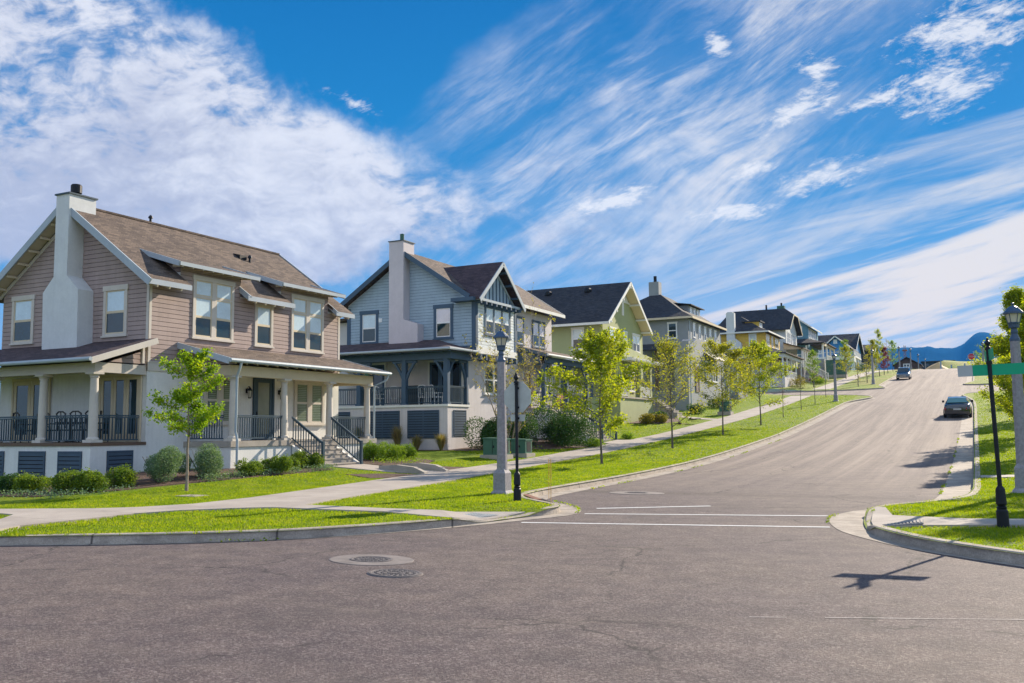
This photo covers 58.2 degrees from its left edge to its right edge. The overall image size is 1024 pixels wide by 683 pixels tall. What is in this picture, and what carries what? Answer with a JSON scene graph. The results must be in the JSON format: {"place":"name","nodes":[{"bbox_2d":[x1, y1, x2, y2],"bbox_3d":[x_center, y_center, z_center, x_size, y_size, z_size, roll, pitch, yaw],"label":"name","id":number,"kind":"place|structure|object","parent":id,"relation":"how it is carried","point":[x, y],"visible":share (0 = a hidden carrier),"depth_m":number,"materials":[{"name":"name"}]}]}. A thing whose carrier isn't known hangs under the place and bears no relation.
{"place":"outdoors","nodes":[
{"label":"outdoors","id":0,"kind":"place"},
{"bbox_2d":[331,464,439,472],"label":"path","id":1,"kind":"structure","parent":0,"point":[368,467],"depth_m":35.78,"materials":[{"name":"concrete"}]},
{"bbox_2d":[0,395,811,532],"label":"sidewalk","id":2,"kind":"structure","parent":0,"point":[298,500],"depth_m":23.57,"materials":[{"name":"concrete"}]},
{"bbox_2d":[0,368,1023,682],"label":"road","id":3,"kind":"structure","parent":0,"point":[736,588],"depth_m":10.39,"materials":[{"name":"asphalt"}]},
{"bbox_2d":[329,554,413,565],"bbox_3d":[-2.040,3.167,13.337,1.388,0.040,1.020,-3,-6,27],"label":"manhole cover","id":4,"kind":"object","parent":3,"relation":"on","point":[371,559],"visible":0.99,"depth_m":13.25,"materials":[{"name":"metal"}]},
{"bbox_2d":[367,569,422,577],"bbox_3d":[-1.530,3.035,12.023,0.833,0.040,0.612,-3,-6,27],"label":"manhole cover","id":5,"kind":"object","parent":3,"relation":"on","point":[396,573],"visible":0.97,"depth_m":11.95,"materials":[{"name":"metal"}]},
{"bbox_2d":[0,369,1023,566],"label":"curb","id":6,"kind":"structure","parent":3,"relation":"on","point":[959,481],"depth_m":17.14,"materials":[{"name":"concrete"}]},
{"bbox_2d":[210,437,959,541],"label":"weeds","id":7,"kind":"object","parent":3,"relation":"on","point":[829,516],"visible":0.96,"depth_m":23.46,"materials":[{"name":"green plant"}]},
{"bbox_2d":[609,491,664,494],"bbox_3d":[3.594,4.377,26.568,1.686,0.040,1.238,-3,-6,27],"label":"manhole cover","id":8,"kind":"object","parent":3,"relation":"on","point":[636,493],"visible":0.99,"depth_m":26.41,"materials":[{"name":"metal"}]},
{"bbox_2d":[521,522,818,526],"bbox_3d":[3.051,3.545,17.810,5.895,0.001,0.130,-2,-6,14],"label":"crosswalk line","id":9,"kind":"object","parent":3,"relation":"on","point":[673,524],"visible":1,"depth_m":17.83,"materials":[{"name":"white paint"}]},
{"bbox_2d":[585,513,824,515],"bbox_3d":[4.108,3.725,19.789,5.118,0.001,0.130,-2,-6,12],"label":"crosswalk line","id":10,"kind":"object","parent":3,"relation":"on","point":[713,514],"visible":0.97,"depth_m":19.82,"materials":[{"name":"white paint"}]},
{"bbox_2d":[895,367,911,379],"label":"parked car","id":11,"kind":"object","parent":3,"relation":"on","point":[903,372],"visible":1,"depth_m":136.14,"materials":[{"name":"grey paint"}]},
{"bbox_2d":[942,396,972,417],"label":"parked car","id":12,"kind":"object","parent":3,"relation":"on","point":[957,405],"visible":1,"depth_m":67.40,"materials":[{"name":"paint"}]},
{"bbox_2d":[0,369,1023,553],"bbox_3d":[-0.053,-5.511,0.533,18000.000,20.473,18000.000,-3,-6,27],"label":"ground","id":13,"kind":"structure","parent":0,"point":[435,456],"depth_m":41.86,"materials":[{"name":"plant"}]},
{"bbox_2d":[0,467,331,496],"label":"mulch bed","id":14,"kind":"object","parent":13,"relation":"on","point":[143,480],"visible":0.38,"depth_m":28.86,"materials":[{"name":"soil"}]},
{"bbox_2d":[0,472,30,491],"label":"shrub","id":15,"kind":"object","parent":14,"relation":"on","point":[6,482],"visible":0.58,"depth_m":26.43,"materials":[{"name":"green plant"}]},
{"bbox_2d":[10,470,51,491],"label":"shrub","id":16,"kind":"object","parent":14,"relation":"on","point":[28,481],"visible":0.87,"depth_m":26.21,"materials":[{"name":"green plant"}]},
{"bbox_2d":[0,484,136,498],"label":"ground cover","id":17,"kind":"object","parent":14,"relation":"on","point":[50,492],"visible":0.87,"depth_m":25.31,"materials":[{"name":"green plant"}]},
{"bbox_2d":[47,467,90,491],"bbox_3d":[-12.484,3.963,26.181,1.296,0.797,1.008,3,-7,-33],"label":"shrub","id":18,"kind":"object","parent":14,"relation":"on","point":[64,481],"visible":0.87,"depth_m":25.96,"materials":[{"name":"green plant"}]},
{"bbox_2d":[78,470,109,491],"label":"shrub","id":19,"kind":"object","parent":14,"relation":"on","point":[93,479],"visible":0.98,"depth_m":26.00,"materials":[{"name":"green plant"}]},
{"bbox_2d":[103,462,139,487],"bbox_3d":[-11.629,3.995,27.324,1.415,0.791,1.058,-7,-9,51],"label":"shrub","id":20,"kind":"object","parent":14,"relation":"on","point":[123,475],"visible":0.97,"depth_m":27.14,"materials":[{"name":"green plant"}]},
{"bbox_2d":[143,445,182,482],"bbox_3d":[-10.738,3.811,28.387,1.260,1.237,1.231,-3,-6,27],"label":"shrub","id":21,"kind":"object","parent":14,"relation":"on","point":[166,465],"visible":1,"depth_m":28.18,"materials":[{"name":"green plant"}]},
{"bbox_2d":[175,442,223,477],"bbox_3d":[-10.031,3.876,29.861,1.522,1.204,1.613,-3,-6,27],"label":"shrub","id":22,"kind":"object","parent":14,"relation":"on","point":[208,461],"visible":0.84,"depth_m":29.68,"materials":[{"name":"green plant"}]},
{"bbox_2d":[233,457,264,474],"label":"shrub","id":23,"kind":"object","parent":14,"relation":"on","point":[243,466],"visible":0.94,"depth_m":30.72,"materials":[{"name":"green plant"}]},
{"bbox_2d":[197,463,337,481],"bbox_3d":[-8.265,4.491,31.722,0.664,0.392,6.732,-3,-6,27],"label":"ground cover","id":24,"kind":"object","parent":14,"relation":"on","point":[238,471],"visible":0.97,"depth_m":30.84,"materials":[{"name":"green plant"}]},
{"bbox_2d":[259,454,293,472],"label":"shrub","id":25,"kind":"object","parent":14,"relation":"on","point":[284,463],"visible":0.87,"depth_m":31.88,"materials":[{"name":"green plant"}]},
{"bbox_2d":[290,448,310,467],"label":"shrub","id":26,"kind":"object","parent":14,"relation":"on","point":[303,456],"visible":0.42,"depth_m":34.24,"materials":[{"name":"green plant"}]},
{"bbox_2d":[306,452,324,467],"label":"shrub","id":27,"kind":"object","parent":14,"relation":"on","point":[316,458],"visible":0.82,"depth_m":34.66,"materials":[{"name":"green plant"}]},
{"bbox_2d":[141,348,228,490],"bbox_3d":[-9.571,2.283,26.691,2.275,4.272,1.930,4,-7,-38],"label":"locust tree","id":28,"kind":"object","parent":13,"relation":"on","point":[188,394],"visible":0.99,"depth_m":26.60,"materials":[{"name":"green plant"}]},
{"bbox_2d":[0,184,391,477],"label":"house","id":29,"kind":"structure","parent":13,"relation":"on","point":[103,310],"depth_m":34.31,"materials":[{"name":"beige paint"}]},
{"bbox_2d":[9,294,35,345],"bbox_3d":[-18.928,-0.826,35.578,1.400,1.910,0.100,-3,-6,27],"label":"window","id":30,"kind":"structure","parent":29,"relation":"in","point":[23,307],"depth_m":35.59,"materials":[{"name":"glass"}]},
{"bbox_2d":[9,377,51,441],"bbox_3d":[-18.301,2.617,34.934,2.200,2.440,0.080,-3,-6,27],"label":"door","id":31,"kind":"structure","parent":29,"relation":"in","point":[25,394],"depth_m":35.07,"materials":[{"name":"beige paint"}]},
{"bbox_2d":[100,284,128,337],"bbox_3d":[-14.370,-1.100,33.296,1.330,1.890,0.100,-3,-6,27],"label":"window","id":32,"kind":"structure","parent":29,"relation":"in","point":[115,297],"depth_m":33.31,"materials":[{"name":"glass"}]},
{"bbox_2d":[98,374,142,441],"bbox_3d":[-13.992,2.368,32.776,2.150,2.440,0.080,-3,-6,27],"label":"door","id":33,"kind":"structure","parent":29,"relation":"in","point":[118,394],"depth_m":32.77,"materials":[{"name":"beige paint"}]},
{"bbox_2d":[190,274,234,342],"bbox_3d":[-11.441,-1.224,35.322,0.100,2.410,2.220,-3,-6,27],"label":"window","id":34,"kind":"structure","parent":29,"relation":"in","point":[213,299],"depth_m":35.27,"materials":[{"name":"glass"}]},
{"bbox_2d":[203,376,229,424],"bbox_3d":[-11.204,2.223,35.353,0.100,1.990,1.750,-3,-6,27],"label":"window","id":35,"kind":"structure","parent":29,"relation":"in","point":[217,395],"depth_m":35.35,"materials":[{"name":"beige glass"}]},
{"bbox_2d":[252,378,274,439],"bbox_3d":[-10.114,2.711,37.494,0.080,2.590,1.220,-3,-6,27],"label":"door","id":36,"kind":"structure","parent":29,"relation":"in","point":[263,389],"depth_m":37.51,"materials":[{"name":"wood"}]},
{"bbox_2d":[253,302,274,348],"bbox_3d":[-10.178,-0.677,37.782,0.100,1.850,1.180,-3,-6,27],"label":"window","id":37,"kind":"structure","parent":29,"relation":"in","point":[263,323],"depth_m":37.77,"materials":[{"name":"glass"}]},
{"bbox_2d":[290,293,324,354],"bbox_3d":[-8.931,-0.739,40.277,0.100,2.470,2.270,-3,-6,27],"label":"window","id":38,"kind":"structure","parent":29,"relation":"in","point":[307,317],"depth_m":40.24,"materials":[{"name":"glass"}]},
{"bbox_2d":[294,380,325,424],"bbox_3d":[-8.807,2.658,40.088,0.100,1.990,2.100,-3,-6,27],"label":"window","id":39,"kind":"structure","parent":29,"relation":"in","point":[309,396],"depth_m":40.05,"materials":[{"name":"beige glass"}]},
{"bbox_2d":[0,476,553,536],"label":"grass","id":40,"kind":"structure","parent":13,"relation":"on","point":[313,514],"depth_m":20.90,"materials":[{"name":"plant"}]},
{"bbox_2d":[346,473,415,477],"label":"walkway","id":41,"kind":"structure","parent":13,"relation":"on","point":[384,475],"depth_m":33.66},
{"bbox_2d":[388,423,404,445],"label":"grass clump","id":42,"kind":"object","parent":13,"relation":"on","point":[397,437],"visible":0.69,"depth_m":48.10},
{"bbox_2d":[363,458,433,465],"bbox_3d":[-4.933,5.165,39.303,2.700,0.376,4.500,-3,-6,27],"label":"mulch bed","id":43,"kind":"object","parent":13,"relation":"on","point":[380,463],"visible":0.39,"depth_m":38.95,"materials":[{"name":"soil"}]},
{"bbox_2d":[363,440,386,459],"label":"shrub","id":44,"kind":"object","parent":43,"relation":"on","point":[371,451],"visible":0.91,"depth_m":39.28,"materials":[{"name":"green plant"}]},
{"bbox_2d":[376,439,407,460],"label":"shrub","id":45,"kind":"object","parent":43,"relation":"on","point":[394,452],"visible":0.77,"depth_m":39.95,"materials":[{"name":"green plant"}]},
{"bbox_2d":[371,455,428,463],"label":"ground cover","id":46,"kind":"object","parent":43,"relation":"on","point":[403,460],"visible":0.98,"depth_m":39.17,"materials":[{"name":"green plant"}]},
{"bbox_2d":[398,443,418,458],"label":"shrub","id":47,"kind":"object","parent":43,"relation":"on","point":[412,451],"visible":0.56,"depth_m":40.72,"materials":[{"name":"green plant"}]},
{"bbox_2d":[379,465,427,473],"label":"kerb wall","id":48,"kind":"structure","parent":13,"relation":"on","point":[409,469],"depth_m":35.46,"materials":[{"name":"concrete"}]},
{"bbox_2d":[402,463,448,470],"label":"kerb wall","id":49,"kind":"structure","parent":13,"relation":"on","point":[427,466],"depth_m":36.85,"materials":[{"name":"concrete"}]},
{"bbox_2d":[338,234,616,449],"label":"house","id":50,"kind":"structure","parent":13,"relation":"on","point":[417,317],"depth_m":51.45,"materials":[{"name":"paint"}]},
{"bbox_2d":[359,310,378,343],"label":"window","id":51,"kind":"structure","parent":50,"relation":"in","point":[369,333],"depth_m":53.14,"materials":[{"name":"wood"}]},
{"bbox_2d":[363,363,385,405],"bbox_3d":[-8.054,2.510,52.720,2.000,2.500,0.080,-3,-6,27],"label":"door","id":52,"kind":"structure","parent":50,"relation":"in","point":[377,379],"depth_m":52.53,"materials":[{"name":"glass"}]},
{"bbox_2d":[408,385,422,404],"bbox_3d":[-5.353,2.960,50.682,0.900,1.060,0.600,-3,-6,27],"label":"barbecue grill","id":53,"kind":"object","parent":50,"relation":"on","point":[411,396],"visible":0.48,"depth_m":50.45,"materials":[{"name":"black metal"}]},
{"bbox_2d":[432,304,453,339],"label":"window","id":54,"kind":"structure","parent":50,"relation":"in","point":[443,313],"depth_m":50.90,"materials":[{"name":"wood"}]},
{"bbox_2d":[428,359,463,403],"bbox_3d":[-3.656,2.255,50.518,2.250,2.500,0.080,-3,-6,27],"label":"door","id":55,"kind":"structure","parent":50,"relation":"in","point":[435,378],"depth_m":50.62,"materials":[{"name":"glass"}]},
{"bbox_2d":[483,363,496,395],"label":"window","id":56,"kind":"structure","parent":50,"relation":"in","point":[490,374],"depth_m":52.54,"materials":[{"name":"clear glass"}]},
{"bbox_2d":[484,305,511,339],"bbox_3d":[-0.794,-1.110,52.318,0.100,1.790,3.250,-3,-6,27],"label":"window","id":57,"kind":"structure","parent":50,"relation":"in","point":[492,315],"depth_m":52.13,"materials":[{"name":"glass"}]},
{"bbox_2d":[516,315,524,345],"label":"window","id":58,"kind":"structure","parent":50,"relation":"in","point":[519,334],"depth_m":58.20,"materials":[{"name":"glass"}]},
{"bbox_2d":[532,320,545,349],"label":"window","id":59,"kind":"structure","parent":50,"relation":"in","point":[536,328],"depth_m":60.64,"materials":[{"name":"glass"}]},
{"bbox_2d":[265,456,689,489],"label":"grass","id":60,"kind":"structure","parent":13,"relation":"on","point":[606,473],"depth_m":33.83,"materials":[{"name":"plant"}]},
{"bbox_2d":[480,437,512,459],"bbox_3d":[-0.741,5.153,44.097,1.240,1.100,1.090,-3,-6,27],"label":"utility box","id":61,"kind":"object","parent":13,"relation":"on","point":[489,447],"visible":0.71,"depth_m":43.81,"materials":[{"name":"metal"}]},
{"bbox_2d":[491,328,512,493],"bbox_3d":[-0.280,1.933,25.042,0.543,4.616,0.543,-3,-6,27],"label":"street lamp","id":62,"kind":"object","parent":13,"relation":"on","point":[502,478],"visible":0.99,"depth_m":24.91,"materials":[{"name":"concrete"}]},
{"bbox_2d":[418,438,587,450],"bbox_3d":[-2.704,5.720,50.674,15.734,0.631,7.819,2,-6,-24],"label":"mulch bed","id":63,"kind":"object","parent":13,"relation":"on","point":[540,442],"visible":0.29,"depth_m":51.11,"materials":[{"name":"soil"}]},
{"bbox_2d":[433,432,449,450],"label":"grass clump","id":64,"kind":"object","parent":63,"relation":"on","point":[440,440],"visible":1,"depth_m":47.01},
{"bbox_2d":[463,416,507,448],"bbox_3d":[-1.304,4.833,48.200,2.495,1.893,2.129,-3,-6,27],"label":"shrub","id":65,"kind":"object","parent":63,"relation":"on","point":[488,428],"visible":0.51,"depth_m":47.76,"materials":[{"name":"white plant"}]},
{"bbox_2d":[507,412,539,445],"bbox_3d":[0.447,4.861,50.872,2.244,1.988,2.659,1,-6,-19],"label":"shrub","id":66,"kind":"object","parent":63,"relation":"on","point":[527,430],"visible":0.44,"depth_m":50.54,"materials":[{"name":"green plant"}]},
{"bbox_2d":[526,406,596,446],"bbox_3d":[3.099,4.841,52.588,3.598,2.367,4.342,4,-7,-38],"label":"shrub","id":67,"kind":"object","parent":63,"relation":"on","point":[564,429],"visible":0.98,"depth_m":51.72,"materials":[{"name":"green plant"}]},
{"bbox_2d":[462,282,555,450],"bbox_3d":[-0.178,1.597,47.823,5.625,8.425,5.240,-3,-6,27],"label":"budding tree","id":68,"kind":"object","parent":13,"relation":"on","point":[517,371],"visible":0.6,"depth_m":48.21,"materials":[{"name":"green plant"}]},
{"bbox_2d":[504,372,530,500],"bbox_3d":[0.116,2.366,22.384,0.748,3.230,0.190,-4,-6,30],"label":"stop sign","id":69,"kind":"object","parent":13,"relation":"on","point":[517,396],"visible":0.97,"depth_m":22.44,"materials":[{"name":"black metal"}]},
{"bbox_2d":[510,438,534,457],"bbox_3d":[0.473,5.327,45.829,1.040,0.990,0.990,-3,-6,27],"label":"utility box","id":70,"kind":"object","parent":13,"relation":"on","point":[524,448],"visible":0.79,"depth_m":45.48,"materials":[{"name":"metal"}]},
{"bbox_2d":[531,324,652,463],"bbox_3d":[4.199,2.286,39.943,5.861,6.259,5.666,3,-6,-30],"label":"street tree","id":71,"kind":"object","parent":13,"relation":"on","point":[606,362],"visible":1,"depth_m":40.28,"materials":[{"name":"green plant"}]},
{"bbox_2d":[527,282,682,426],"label":"house","id":72,"kind":"structure","parent":13,"relation":"on","point":[596,307],"depth_m":72.26,"materials":[{"name":"green paint"}]},
{"bbox_2d":[571,327,584,350],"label":"window","id":73,"kind":"structure","parent":72,"relation":"in","point":[575,331],"depth_m":70.58,"materials":[{"name":"clear glass"}]},
{"bbox_2d":[632,333,639,352],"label":"window","id":74,"kind":"structure","parent":72,"relation":"in","point":[636,337],"depth_m":76.34,"materials":[{"name":"clear glass"}]},
{"bbox_2d":[445,423,791,460],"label":"grass","id":75,"kind":"structure","parent":13,"relation":"on","point":[716,433],"depth_m":51.71,"materials":[{"name":"plant"}]},
{"bbox_2d":[629,418,679,423],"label":"mulch bed","id":76,"kind":"object","parent":13,"relation":"on","point":[667,421],"visible":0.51,"depth_m":70.91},
{"bbox_2d":[638,413,654,423],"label":"shrub","id":77,"kind":"object","parent":76,"relation":"on","point":[647,418],"visible":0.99,"depth_m":69.03,"materials":[{"name":"green plant"}]},
{"bbox_2d":[617,331,708,448],"bbox_3d":[8.345,2.620,50.181,5.034,6.600,5.258,-3,-6,27],"label":"street tree","id":78,"kind":"object","parent":13,"relation":"on","point":[674,363],"visible":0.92,"depth_m":50.24,"materials":[{"name":"green plant"}]},
{"bbox_2d":[640,276,749,410],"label":"house","id":79,"kind":"structure","parent":13,"relation":"on","point":[685,323],"depth_m":89.35,"materials":[{"name":"grey paint"}]},
{"bbox_2d":[667,322,677,338],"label":"window","id":80,"kind":"structure","parent":79,"relation":"in","point":[671,326],"depth_m":88.92,"materials":[{"name":"clear glass"}]},
{"bbox_2d":[681,336,761,434],"bbox_3d":[13.875,2.962,60.668,5.657,6.560,5.360,4,-7,-40],"label":"street tree","id":81,"kind":"object","parent":13,"relation":"on","point":[723,348],"visible":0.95,"depth_m":60.18,"materials":[{"name":"green plant"}]},
{"bbox_2d":[717,401,733,414],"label":"utility box","id":82,"kind":"object","parent":13,"relation":"on","point":[727,411],"visible":0.84,"depth_m":79.16,"materials":[{"name":"metal"}]},
{"bbox_2d":[637,395,857,427],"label":"grass","id":83,"kind":"structure","parent":13,"relation":"on","point":[789,407],"depth_m":78.99,"materials":[{"name":"plant"}]},
{"bbox_2d":[724,339,799,424],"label":"street tree","id":84,"kind":"object","parent":13,"relation":"on","point":[763,349],"visible":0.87,"depth_m":67.05,"materials":[{"name":"green plant"}]},
{"bbox_2d":[718,312,811,391],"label":"house","id":85,"kind":"structure","parent":13,"relation":"on","point":[741,331],"depth_m":125.79,"materials":[{"name":"yellow"}]},
{"bbox_2d":[720,303,828,381],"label":"house","id":86,"kind":"structure","parent":13,"relation":"on","point":[781,320],"depth_m":140.42,"materials":[{"name":"beige"}]},
{"bbox_2d":[805,350,820,386],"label":"tree","id":87,"kind":"object","parent":13,"relation":"on","point":[810,357],"visible":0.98,"depth_m":123.17,"materials":[{"name":"green plant"}]},
{"bbox_2d":[797,319,836,375],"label":"house","id":88,"kind":"structure","parent":13,"relation":"on","point":[808,339],"depth_m":157.05,"materials":[{"name":"teal"}]},
{"bbox_2d":[832,354,838,400],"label":"street lamp","id":89,"kind":"object","parent":13,"relation":"on","point":[835,395],"visible":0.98,"depth_m":91.17,"materials":[{"name":"grey metal"}]},
{"bbox_2d":[825,360,847,377],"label":"utility box","id":90,"kind":"object","parent":13,"relation":"on","point":[840,373],"visible":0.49,"depth_m":149.94,"materials":[{"name":"metal"}]},
{"bbox_2d":[818,333,870,370],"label":"house","id":91,"kind":"structure","parent":13,"relation":"on","point":[854,341],"depth_m":206.04,"materials":[{"name":"blue"}]},
{"bbox_2d":[835,345,855,371],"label":"tree","id":92,"kind":"object","parent":13,"relation":"on","point":[846,356],"visible":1,"depth_m":144.10,"materials":[{"name":"green plant"}]},
{"bbox_2d":[861,344,879,368],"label":"house","id":93,"kind":"structure","parent":13,"relation":"on","point":[864,354],"depth_m":229.74,"materials":[{"name":"grey"}]},
{"bbox_2d":[864,338,880,370],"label":"tree","id":94,"kind":"object","parent":13,"relation":"on","point":[872,342],"visible":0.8,"depth_m":138.00,"materials":[{"name":"green plant"}]},
{"bbox_2d":[871,329,885,375],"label":"tree","id":95,"kind":"object","parent":13,"relation":"on","point":[878,342],"visible":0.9,"depth_m":149.23,"materials":[{"name":"green plant"}]},
{"bbox_2d":[886,340,901,367],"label":"tree","id":96,"kind":"object","parent":13,"relation":"on","point":[893,347],"visible":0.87,"depth_m":174.59,"materials":[{"name":"green plant"}]},
{"bbox_2d":[893,357,923,369],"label":"house","id":97,"kind":"structure","parent":13,"relation":"on","point":[905,362],"depth_m":237.65,"materials":[{"name":"brown"}]},
{"bbox_2d":[866,482,1023,550],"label":"grass","id":98,"kind":"structure","parent":13,"relation":"on","point":[1015,512],"depth_m":17.93,"materials":[{"name":"plant"}]},
{"bbox_2d":[957,338,1023,527],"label":"street name sign","id":99,"kind":"object","parent":13,"relation":"on","point":[989,369],"visible":0.98,"depth_m":15.65,"materials":[{"name":"black metal"}]},
{"bbox_2d":[973,392,1013,430],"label":"grass","id":100,"kind":"structure","parent":13,"relation":"on","point":[979,397],"depth_m":65.35,"materials":[{"name":"plant"}]},
{"bbox_2d":[966,285,1023,417],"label":"verge tree","id":101,"kind":"object","parent":13,"relation":"on","point":[1000,344],"visible":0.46,"depth_m":50.20,"materials":[{"name":"green plant"}]},
{"bbox_2d":[975,429,1015,482],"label":"grass","id":102,"kind":"structure","parent":13,"relation":"on","point":[1005,464],"depth_m":39.23,"materials":[{"name":"plant"}]},
{"bbox_2d":[984,298,1023,419],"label":"verge tree","id":103,"kind":"object","parent":13,"relation":"on","point":[1004,384],"visible":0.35,"depth_m":37.98,"materials":[{"name":"green plant"}]},
{"bbox_2d":[1003,303,1023,492],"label":"street lamp","id":104,"kind":"object","parent":13,"relation":"on","point":[1013,314],"visible":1,"depth_m":23.03,"materials":[{"name":"grey metal"}]},
{"bbox_2d":[0,0,1023,384],"label":"sky","id":105,"kind":"structure","parent":0,"point":[851,166],"materials":[{"name":"blue"}]},
{"bbox_2d":[812,370,889,389],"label":"sidewalk","id":106,"kind":"structure","parent":0,"point":[842,381],"depth_m":137.87,"materials":[{"name":"concrete"}]},
{"bbox_2d":[875,332,999,369],"bbox_3d":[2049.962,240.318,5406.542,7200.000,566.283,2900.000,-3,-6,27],"label":"mountains","id":107,"kind":"structure","parent":0,"point":[962,352],"depth_m":5218.12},
{"bbox_2d":[871,507,1023,528],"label":"sidewalk","id":108,"kind":"structure","parent":0,"point":[882,515],"depth_m":16.42,"materials":[{"name":"concrete"}]},
{"bbox_2d":[882,519,923,525],"bbox_3d":[6.912,3.210,16.168,0.830,0.124,0.651,-1,-6,6],"label":"tactile strip","id":109,"kind":"object","parent":108,"relation":"on","point":[915,522],"visible":0.98,"depth_m":16.05,"materials":[{"name":"concrete"}]},
{"bbox_2d":[941,358,997,368],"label":"hill","id":110,"kind":"structure","parent":0,"point":[948,364],"depth_m":273.27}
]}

